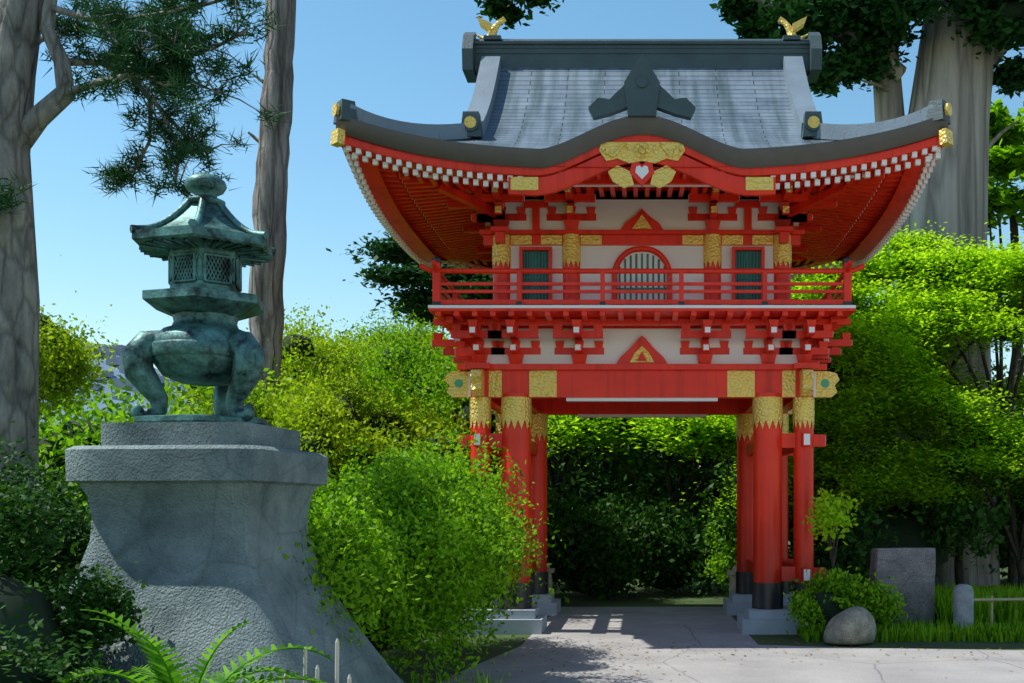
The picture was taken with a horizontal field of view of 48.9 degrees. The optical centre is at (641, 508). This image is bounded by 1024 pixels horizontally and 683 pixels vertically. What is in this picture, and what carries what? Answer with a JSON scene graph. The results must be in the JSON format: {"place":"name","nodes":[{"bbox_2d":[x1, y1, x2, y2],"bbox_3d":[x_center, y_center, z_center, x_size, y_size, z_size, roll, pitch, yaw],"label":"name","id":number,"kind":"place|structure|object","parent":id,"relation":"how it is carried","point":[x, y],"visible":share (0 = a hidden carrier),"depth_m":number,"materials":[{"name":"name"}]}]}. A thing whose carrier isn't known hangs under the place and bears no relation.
{"place":"outdoors","nodes":[
{"label":"outdoors","id":0,"kind":"place"},
{"bbox_2d":[39,343,197,425],"bbox_3d":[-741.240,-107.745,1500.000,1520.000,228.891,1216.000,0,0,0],"label":"distant hill town","id":1,"kind":"object","parent":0,"point":[116,359],"visible":0.09,"depth_m":1405.98},
{"bbox_2d":[30,0,1023,466],"label":"sky","id":2,"kind":"structure","parent":0,"point":[400,60],"materials":[{"name":"blue"}]},
{"bbox_2d":[74,523,1023,682],"bbox_3d":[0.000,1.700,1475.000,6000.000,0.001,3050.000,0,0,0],"label":"ground","id":3,"kind":"structure","parent":0,"point":[658,598],"depth_m":14.28,"materials":[{"name":"green plant"}]},
{"bbox_2d":[0,421,152,682],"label":"dark shrub","id":4,"kind":"object","parent":3,"relation":"on","point":[43,638],"visible":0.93,"depth_m":6.15,"materials":[{"name":"green plant"}]},
{"bbox_2d":[39,254,118,443],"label":"bush","id":5,"kind":"object","parent":3,"relation":"on","point":[64,368],"visible":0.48,"depth_m":13.38,"materials":[{"name":"green plant"}]},
{"bbox_2d":[39,341,207,544],"bbox_3d":[-8.868,-0.609,19.217,6.542,4.383,6.106,0,0,0],"label":"bush","id":6,"kind":"object","parent":3,"relation":"on","point":[55,429],"visible":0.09,"depth_m":17.62,"materials":[{"name":"green plant"}]},
{"bbox_2d":[0,0,295,518],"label":"pine","id":7,"kind":"object","parent":3,"relation":"on","point":[25,121],"visible":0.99,"depth_m":9.37,"materials":[{"name":"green plant"}]},
{"bbox_2d":[60,606,333,682],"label":"sword fern","id":8,"kind":"object","parent":3,"relation":"on","point":[162,667],"visible":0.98,"depth_m":5.59,"materials":[{"name":"green plant"}]},
{"bbox_2d":[61,422,403,682],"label":"lantern pedestal","id":9,"kind":"object","parent":3,"relation":"on","point":[196,523],"visible":0.94,"depth_m":6.93,"materials":[{"name":"stone"}]},
{"bbox_2d":[120,171,275,425],"bbox_3d":[-2.940,-1.411,7.523,0.935,1.728,0.996,0,0,0],"label":"bronze lantern","id":10,"kind":"object","parent":9,"relation":"on","point":[205,243],"visible":1,"depth_m":7.27,"materials":[{"name":"teal metal"}]},
{"bbox_2d":[248,0,295,405],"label":"tree trunk","id":11,"kind":"object","parent":3,"relation":"on","point":[269,202],"visible":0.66,"depth_m":17.40,"materials":[{"name":"grey plant"}]},
{"bbox_2d":[158,298,386,412],"bbox_3d":[-7.039,-1.128,20.995,5.006,5.685,4.712,0,0,-39],"label":"bush","id":12,"kind":"object","parent":3,"relation":"on","point":[298,347],"visible":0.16,"depth_m":20.14,"materials":[{"name":"green plant"}]},
{"bbox_2d":[42,397,565,682],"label":"path hedge","id":13,"kind":"object","parent":3,"relation":"on","point":[410,552],"visible":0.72,"depth_m":9.64,"materials":[{"name":"green plant"}]},
{"bbox_2d":[40,348,581,602],"bbox_3d":[-5.522,-0.610,18.762,9.119,4.648,6.190,0,0,-33],"label":"bush","id":14,"kind":"object","parent":3,"relation":"on","point":[95,437],"visible":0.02,"depth_m":16.74,"materials":[{"name":"green plant"}]},
{"bbox_2d":[284,638,351,682],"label":"bamboo stakes","id":15,"kind":"object","parent":3,"relation":"on","point":[349,678],"visible":0.86,"depth_m":6.04,"materials":[{"name":"grey wood"}]},
{"bbox_2d":[162,339,501,490],"bbox_3d":[-4.985,-0.425,17.199,4.693,4.260,4.734,0,0,-41],"label":"bush","id":16,"kind":"object","parent":3,"relation":"on","point":[317,414],"visible":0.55,"depth_m":16.39,"materials":[{"name":"green plant"}]},
{"bbox_2d":[239,305,456,376],"bbox_3d":[-6.094,-1.266,23.607,5.440,5.945,5.833,0,0,18],"label":"bush","id":17,"kind":"object","parent":3,"relation":"on","point":[424,345],"visible":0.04,"depth_m":23.29,"materials":[{"name":"green plant"}]},
{"bbox_2d":[325,300,452,358],"bbox_3d":[-6.009,-1.719,27.900,5.599,6.864,5.438,0,0,0],"label":"tree","id":18,"kind":"object","parent":3,"relation":"on","point":[388,331],"visible":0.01,"depth_m":26.94,"materials":[{"name":"green plant"}]},
{"bbox_2d":[326,230,492,336],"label":"tree","id":19,"kind":"object","parent":3,"relation":"on","point":[408,275],"visible":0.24,"depth_m":44.23,"materials":[{"name":"green plant"}]},
{"bbox_2d":[323,310,549,447],"bbox_3d":[-3.917,-1.062,20.803,4.894,5.569,4.539,0,0,0],"label":"bush","id":20,"kind":"object","parent":3,"relation":"on","point":[387,354],"visible":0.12,"depth_m":19.63,"materials":[{"name":"green plant"}]},
{"bbox_2d":[395,668,506,682],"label":"verge grass","id":21,"kind":"structure","parent":3,"relation":"on","point":[479,681],"depth_m":9.29,"materials":[{"name":"green plant"}]},
{"bbox_2d":[351,328,569,490],"bbox_3d":[-3.042,-0.832,19.316,4.314,5.111,3.800,0,0,42],"label":"bush","id":22,"kind":"object","parent":3,"relation":"on","point":[440,387],"visible":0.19,"depth_m":18.65,"materials":[{"name":"green plant"}]},
{"bbox_2d":[491,452,727,600],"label":"shrubs","id":23,"kind":"object","parent":3,"relation":"on","point":[622,547],"visible":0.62,"depth_m":21.38,"materials":[{"name":"green plant"}]},
{"bbox_2d":[547,415,707,505],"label":"bush","id":24,"kind":"object","parent":3,"relation":"on","point":[566,466],"visible":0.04,"depth_m":27.31,"materials":[{"name":"green plant"}]},
{"bbox_2d":[330,16,953,634],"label":"temple gate","id":25,"kind":"structure","parent":3,"relation":"on","point":[640,228],"depth_m":15.39,"materials":[{"name":"red wood"}]},
{"bbox_2d":[547,563,736,598],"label":"stone marker posts","id":26,"kind":"object","parent":3,"relation":"on","point":[732,579],"visible":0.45,"depth_m":19.14,"materials":[{"name":"grey stone"}]},
{"bbox_2d":[312,326,1023,540],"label":"backdrop thicket","id":27,"kind":"object","parent":3,"relation":"on","point":[685,467],"visible":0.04,"depth_m":29.03,"materials":[{"name":"green plant"}]},
{"bbox_2d":[547,415,790,525],"bbox_3d":[0.578,-0.630,23.983,6.379,4.748,5.499,0,0,-35],"label":"maple","id":28,"kind":"object","parent":3,"relation":"on","point":[597,432],"visible":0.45,"depth_m":23.19,"materials":[{"name":"green plant"}]},
{"bbox_2d":[702,503,792,590],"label":"bright bush","id":29,"kind":"object","parent":3,"relation":"on","point":[721,558],"visible":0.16,"depth_m":20.38,"materials":[{"name":"green plant"}]},
{"bbox_2d":[474,0,1023,587],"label":"tree","id":30,"kind":"object","parent":3,"relation":"on","point":[966,46],"visible":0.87,"depth_m":23.19,"materials":[{"name":"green plant"}]},
{"bbox_2d":[685,444,836,477],"bbox_3d":[2.103,-3.282,32.992,8.981,10.060,8.672,0,0,0],"label":"dark tree","id":31,"kind":"object","parent":3,"relation":"on","point":[728,463],"depth_m":32.53,"materials":[{"name":"green plant"}]},
{"bbox_2d":[698,282,890,468],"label":"tree","id":32,"kind":"object","parent":3,"relation":"on","point":[866,308],"depth_m":42.63,"materials":[{"name":"green plant"}]},
{"bbox_2d":[671,440,960,522],"bbox_3d":[3.181,0.177,20.570,5.050,3.102,4.711,0,0,42],"label":"bush","id":33,"kind":"object","parent":3,"relation":"on","point":[827,477],"visible":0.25,"depth_m":19.50,"materials":[{"name":"green plant"}]},
{"bbox_2d":[651,298,1008,440],"bbox_3d":[3.806,-1.073,21.627,7.270,5.554,6.501,0,0,0],"label":"maple","id":34,"kind":"object","parent":3,"relation":"on","point":[950,350],"visible":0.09,"depth_m":20.80,"materials":[{"name":"green plant"}]},
{"bbox_2d":[802,488,862,568],"bbox_3d":[2.542,0.707,14.826,0.818,1.989,0.692,0,0,38],"label":"small tree","id":35,"kind":"object","parent":3,"relation":"on","point":[825,504],"visible":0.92,"depth_m":14.76,"materials":[{"name":"green plant"}]},
{"bbox_2d":[708,365,961,473],"bbox_3d":[3.308,-0.571,20.380,5.053,4.611,4.741,0,0,0],"label":"tree","id":36,"kind":"object","parent":3,"relation":"on","point":[834,420],"visible":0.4,"depth_m":19.53,"materials":[{"name":"green plant"}]},
{"bbox_2d":[672,416,1023,595],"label":"understorey","id":37,"kind":"object","parent":3,"relation":"on","point":[920,527],"visible":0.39,"depth_m":19.66,"materials":[{"name":"green plant"}]},
{"bbox_2d":[823,606,875,644],"bbox_3d":[2.627,1.448,13.976,0.654,0.453,0.578,0,0,-25],"label":"boulder","id":38,"kind":"object","parent":3,"relation":"on","point":[855,625],"visible":1,"depth_m":13.76,"materials":[{"name":"grey stone"}]},
{"bbox_2d":[783,566,917,633],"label":"bush","id":39,"kind":"object","parent":3,"relation":"on","point":[831,597],"visible":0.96,"depth_m":14.62,"materials":[{"name":"green plant"}]},
{"bbox_2d":[713,437,1022,518],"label":"bush","id":40,"kind":"object","parent":3,"relation":"on","point":[928,490],"visible":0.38,"depth_m":19.42,"materials":[{"name":"green plant"}]},
{"bbox_2d":[791,227,1007,442],"bbox_3d":[3.932,-2.082,23.549,7.071,7.578,6.209,0,0,-13],"label":"maple","id":41,"kind":"object","parent":3,"relation":"on","point":[873,276],"visible":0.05,"depth_m":22.21,"materials":[{"name":"green plant"}]},
{"bbox_2d":[819,294,983,449],"bbox_3d":[3.771,-1.032,20.747,4.964,5.472,5.003,0,0,43],"label":"tree","id":42,"kind":"object","parent":3,"relation":"on","point":[863,354],"visible":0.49,"depth_m":19.49,"materials":[{"name":"green plant"}]},
{"bbox_2d":[869,548,935,627],"bbox_3d":[3.714,1.137,15.972,0.930,1.182,0.315,2,-2,-6],"label":"stone monument","id":43,"kind":"object","parent":3,"relation":"on","point":[911,571],"visible":0.52,"depth_m":15.84,"materials":[{"name":"stone"}]},
{"bbox_2d":[791,220,1023,447],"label":"maple","id":44,"kind":"object","parent":3,"relation":"on","point":[920,255],"visible":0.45,"depth_m":20.89,"materials":[{"name":"green plant"}]},
{"bbox_2d":[830,358,1023,585],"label":"maple","id":45,"kind":"object","parent":3,"relation":"on","point":[951,415],"visible":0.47,"depth_m":19.80,"materials":[{"name":"green plant"}]},
{"bbox_2d":[849,232,1023,589],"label":"maple","id":46,"kind":"object","parent":3,"relation":"on","point":[936,305],"visible":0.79,"depth_m":20.27,"materials":[{"name":"green plant"}]},
{"bbox_2d":[878,413,1023,588],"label":"maple","id":47,"kind":"object","parent":3,"relation":"on","point":[986,457],"visible":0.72,"depth_m":19.59,"materials":[{"name":"green plant"}]},
{"bbox_2d":[953,584,973,627],"bbox_3d":[4.330,1.355,15.000,0.270,0.690,0.266,0,0,0],"label":"stone post","id":48,"kind":"object","parent":3,"relation":"on","point":[963,602],"visible":0.88,"depth_m":14.89,"materials":[{"name":"grey stone"}]},
{"bbox_2d":[935,584,1006,591],"bbox_3d":[9.239,1.617,20.502,9.577,0.165,5.100,0,0,0],"label":"lawn bed","id":49,"kind":"object","parent":3,"relation":"on","point":[976,587],"depth_m":22.52,"materials":[{"name":"green plant"}]},
{"bbox_2d":[934,581,1023,627],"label":"iris bed","id":50,"kind":"object","parent":3,"relation":"on","point":[1009,610],"visible":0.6,"depth_m":15.84,"materials":[{"name":"green plant"}]},
{"bbox_2d":[974,596,1023,625],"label":"bamboo rail fence","id":51,"kind":"object","parent":3,"relation":"on","point":[991,599],"visible":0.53,"depth_m":15.10,"materials":[{"name":"beige wood"}]},
{"bbox_2d":[987,98,1023,415],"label":"tree","id":52,"kind":"object","parent":3,"relation":"on","point":[1006,157],"visible":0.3,"depth_m":39.52,"materials":[{"name":"green plant"}]},
{"bbox_2d":[436,607,1023,682],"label":"pavement","id":53,"kind":"structure","parent":0,"point":[627,632],"depth_m":12.63,"materials":[{"name":"grey concrete"}]},
{"bbox_2d":[492,637,1023,681],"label":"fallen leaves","id":54,"kind":"object","parent":53,"relation":"on","point":[715,654],"visible":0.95,"depth_m":13.11,"materials":[{"name":"brown plant"}]},
{"bbox_2d":[794,616,1023,641],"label":"grass","id":55,"kind":"structure","parent":0,"point":[946,631],"depth_m":14.37,"materials":[{"name":"green plant"}]}
]}

